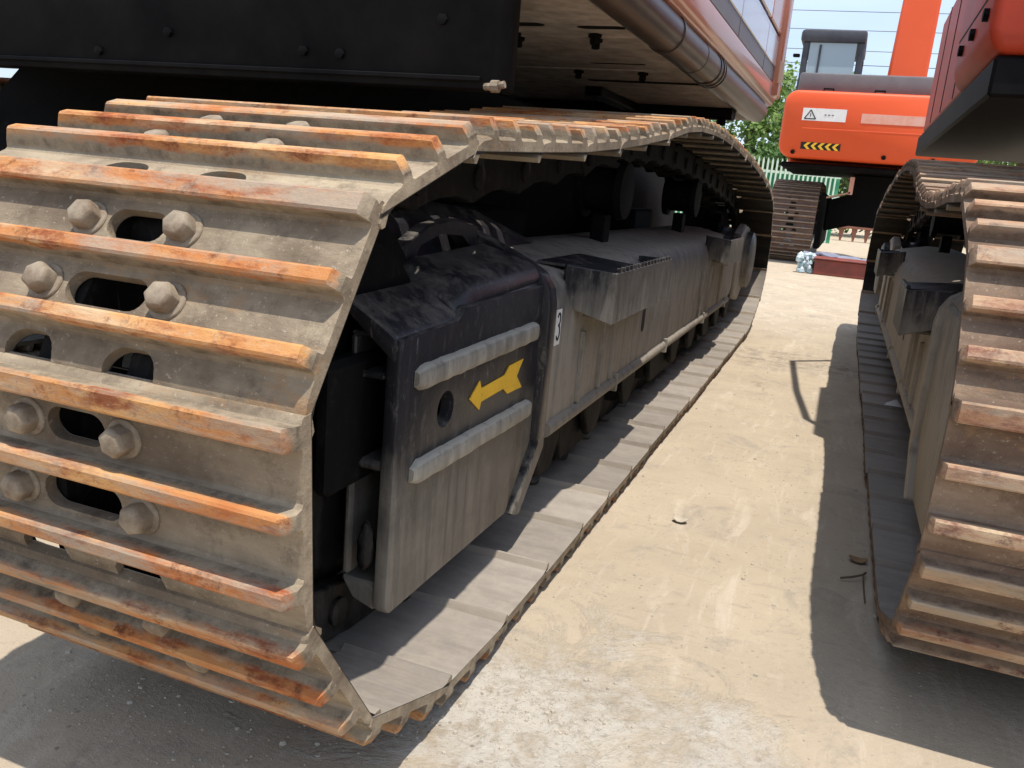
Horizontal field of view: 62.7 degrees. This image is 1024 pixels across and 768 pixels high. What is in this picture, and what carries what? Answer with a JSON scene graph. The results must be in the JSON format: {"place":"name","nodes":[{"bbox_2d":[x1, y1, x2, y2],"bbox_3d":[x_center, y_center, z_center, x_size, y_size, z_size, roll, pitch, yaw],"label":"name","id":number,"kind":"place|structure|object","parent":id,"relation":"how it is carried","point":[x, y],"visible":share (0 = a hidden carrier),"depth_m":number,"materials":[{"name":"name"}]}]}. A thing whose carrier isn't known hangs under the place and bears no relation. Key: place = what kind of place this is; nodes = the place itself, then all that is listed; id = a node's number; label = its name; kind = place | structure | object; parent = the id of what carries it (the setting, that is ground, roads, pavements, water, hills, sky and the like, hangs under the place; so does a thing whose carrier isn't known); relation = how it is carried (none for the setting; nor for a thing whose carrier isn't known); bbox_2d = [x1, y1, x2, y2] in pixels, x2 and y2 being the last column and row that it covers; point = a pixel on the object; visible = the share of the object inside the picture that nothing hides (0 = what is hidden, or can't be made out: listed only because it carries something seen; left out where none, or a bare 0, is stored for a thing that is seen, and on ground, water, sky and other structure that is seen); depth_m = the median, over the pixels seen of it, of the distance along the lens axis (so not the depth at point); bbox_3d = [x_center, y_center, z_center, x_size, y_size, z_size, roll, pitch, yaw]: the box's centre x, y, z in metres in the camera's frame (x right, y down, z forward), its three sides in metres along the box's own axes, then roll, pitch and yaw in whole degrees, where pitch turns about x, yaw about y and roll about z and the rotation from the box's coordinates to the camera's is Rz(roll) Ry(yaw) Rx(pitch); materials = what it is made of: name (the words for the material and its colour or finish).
{"place":"outdoors","nodes":[
{"label":"outdoors","id":0,"kind":"place"},
{"bbox_2d":[0,0,1015,192],"label":"sky","id":1,"kind":"structure","parent":0,"point":[869,20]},
{"bbox_2d":[0,228,1023,767],"bbox_3d":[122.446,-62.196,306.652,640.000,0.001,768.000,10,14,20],"label":"ground","id":2,"kind":"structure","parent":0,"point":[968,716],"depth_m":1.58,"materials":[{"name":"beige concrete"},{"name":"fine gravel"}]},
{"bbox_2d":[0,0,793,745],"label":"excavator","id":3,"kind":"object","parent":2,"relation":"on","point":[426,324],"visible":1,"depth_m":1.35,"materials":[{"name":"metal"}]},
{"bbox_2d":[4,339,936,767],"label":"concrete chips","id":4,"kind":"object","parent":2,"relation":"on","point":[460,705],"visible":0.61,"depth_m":1.39,"materials":[{"name":"beige concrete"}]},
{"bbox_2d":[673,516,687,522],"bbox_3d":[0.447,0.360,2.234,0.042,0.009,0.030,10,14,20],"label":"dry leaf","id":5,"kind":"object","parent":2,"relation":"on","point":[678,519],"visible":1,"depth_m":2.23,"materials":[{"name":"plant"}]},
{"bbox_2d":[710,60,799,169],"bbox_3d":[7.934,-7.998,27.679,4.674,5.625,4.863,-4,16,-33],"label":"tree","id":6,"kind":"object","parent":2,"relation":"on","point":[762,129],"visible":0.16,"depth_m":26.41,"materials":[{"name":"green plant"}]},
{"bbox_2d":[674,156,840,242],"bbox_3d":[4.313,-4.757,20.719,7.800,1.960,0.104,3,14,-7],"label":"palisade fence","id":7,"kind":"object","parent":2,"relation":"on","point":[830,183],"visible":0.05,"depth_m":20.93,"materials":[{"name":"green metal"}]},
{"bbox_2d":[746,135,788,171],"bbox_3d":[8.175,-6.365,26.259,3.304,3.170,3.436,10,14,20],"label":"tree","id":8,"kind":"object","parent":2,"relation":"on","point":[776,153],"visible":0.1,"depth_m":25.50,"materials":[{"name":"green plant"}]},
{"bbox_2d":[796,251,815,273],"bbox_3d":[3.907,-1.615,11.179,0.252,0.288,0.353,10,14,20],"label":"plastic wrap","id":9,"kind":"object","parent":2,"relation":"on","point":[803,265],"visible":0.98,"depth_m":11.07,"materials":[{"name":"white plastic"}]},
{"bbox_2d":[765,71,871,235],"bbox_3d":[10.678,-7.863,28.440,4.689,5.481,4.961,0,14,-20],"label":"tree","id":10,"kind":"object","parent":2,"relation":"on","point":[844,185],"visible":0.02,"depth_m":28.45,"materials":[{"name":"green plant"}]},
{"bbox_2d":[813,255,866,279],"bbox_3d":[4.406,-1.527,11.082,0.824,0.220,0.528,10,14,20],"label":"steel box","id":11,"kind":"object","parent":2,"relation":"on","point":[840,267],"visible":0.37,"depth_m":10.90,"materials":[{"name":"red paint"}]},
{"bbox_2d":[840,572,866,602],"bbox_3d":[0.788,0.459,1.937,0.060,0.015,0.161,10,14,20],"label":"twig","id":12,"kind":"object","parent":2,"relation":"on","point":[853,576],"visible":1,"depth_m":1.97,"materials":[{"name":"brown plant"}]},
{"bbox_2d":[839,226,872,242],"bbox_3d":[10.262,-4.260,23.967,1.960,0.504,0.320,10,14,20],"label":"steel rack","id":13,"kind":"object","parent":2,"relation":"on","point":[855,229],"visible":0.32,"depth_m":23.99,"materials":[{"name":"brown metal"}]},
{"bbox_2d":[849,555,867,562],"bbox_3d":[0.856,0.433,2.080,0.046,0.009,0.033,10,14,20],"label":"dry leaf","id":14,"kind":"object","parent":2,"relation":"on","point":[857,559],"visible":1,"depth_m":2.08,"materials":[{"name":"brown plant"}]},
{"bbox_2d":[769,0,976,260],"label":"excavator","id":15,"kind":"object","parent":2,"relation":"on","point":[861,131],"visible":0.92,"depth_m":12.44,"materials":[{"name":"orange paint"}]},
{"bbox_2d":[856,0,1023,677],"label":"excavator","id":16,"kind":"object","parent":2,"relation":"on","point":[940,341],"visible":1,"depth_m":1.96,"materials":[{"name":"metal"}]},
{"bbox_2d":[976,160,1023,165],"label":"tree","id":17,"kind":"object","parent":2,"relation":"on","point":[1000,163],"visible":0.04,"depth_m":28.03,"materials":[{"name":"green plant"}]},
{"bbox_3d":[4.561,-1.614,11.646,1.120,0.152,0.504,10,14,20],"label":"pallet stack","id":18,"kind":"object","parent":2,"relation":"on","visible":0},
{"bbox_2d":[803,251,866,260],"bbox_3d":[4.575,-1.719,11.632,1.040,0.157,0.560,10,14,20],"label":"tarpaulin","id":19,"kind":"object","parent":18,"relation":"on","point":[830,255],"visible":0.2,"depth_m":11.62,"materials":[{"name":"grey plastic"}]},
{"bbox_2d":[790,28,896,31],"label":"power line","id":20,"kind":"object","parent":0,"point":[837,29],"visible":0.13,"depth_m":69.61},
{"bbox_2d":[789,62,934,68],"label":"power line","id":21,"kind":"object","parent":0,"point":[870,65],"visible":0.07,"depth_m":69.77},
{"bbox_2d":[789,48,936,53],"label":"power line","id":22,"kind":"object","parent":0,"point":[866,51],"visible":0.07,"depth_m":69.75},
{"bbox_2d":[793,9,948,13],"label":"power line","id":23,"kind":"object","parent":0,"point":[863,11],"visible":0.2,"depth_m":68.75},
{"bbox_2d":[884,399,900,407],"bbox_3d":[1.613,0.090,3.582,0.083,0.025,0.150,7,14,8],"label":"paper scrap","id":24,"kind":"object","parent":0,"point":[894,403],"visible":0.67,"depth_m":3.60,"materials":[{"name":"white paper"}]}
]}

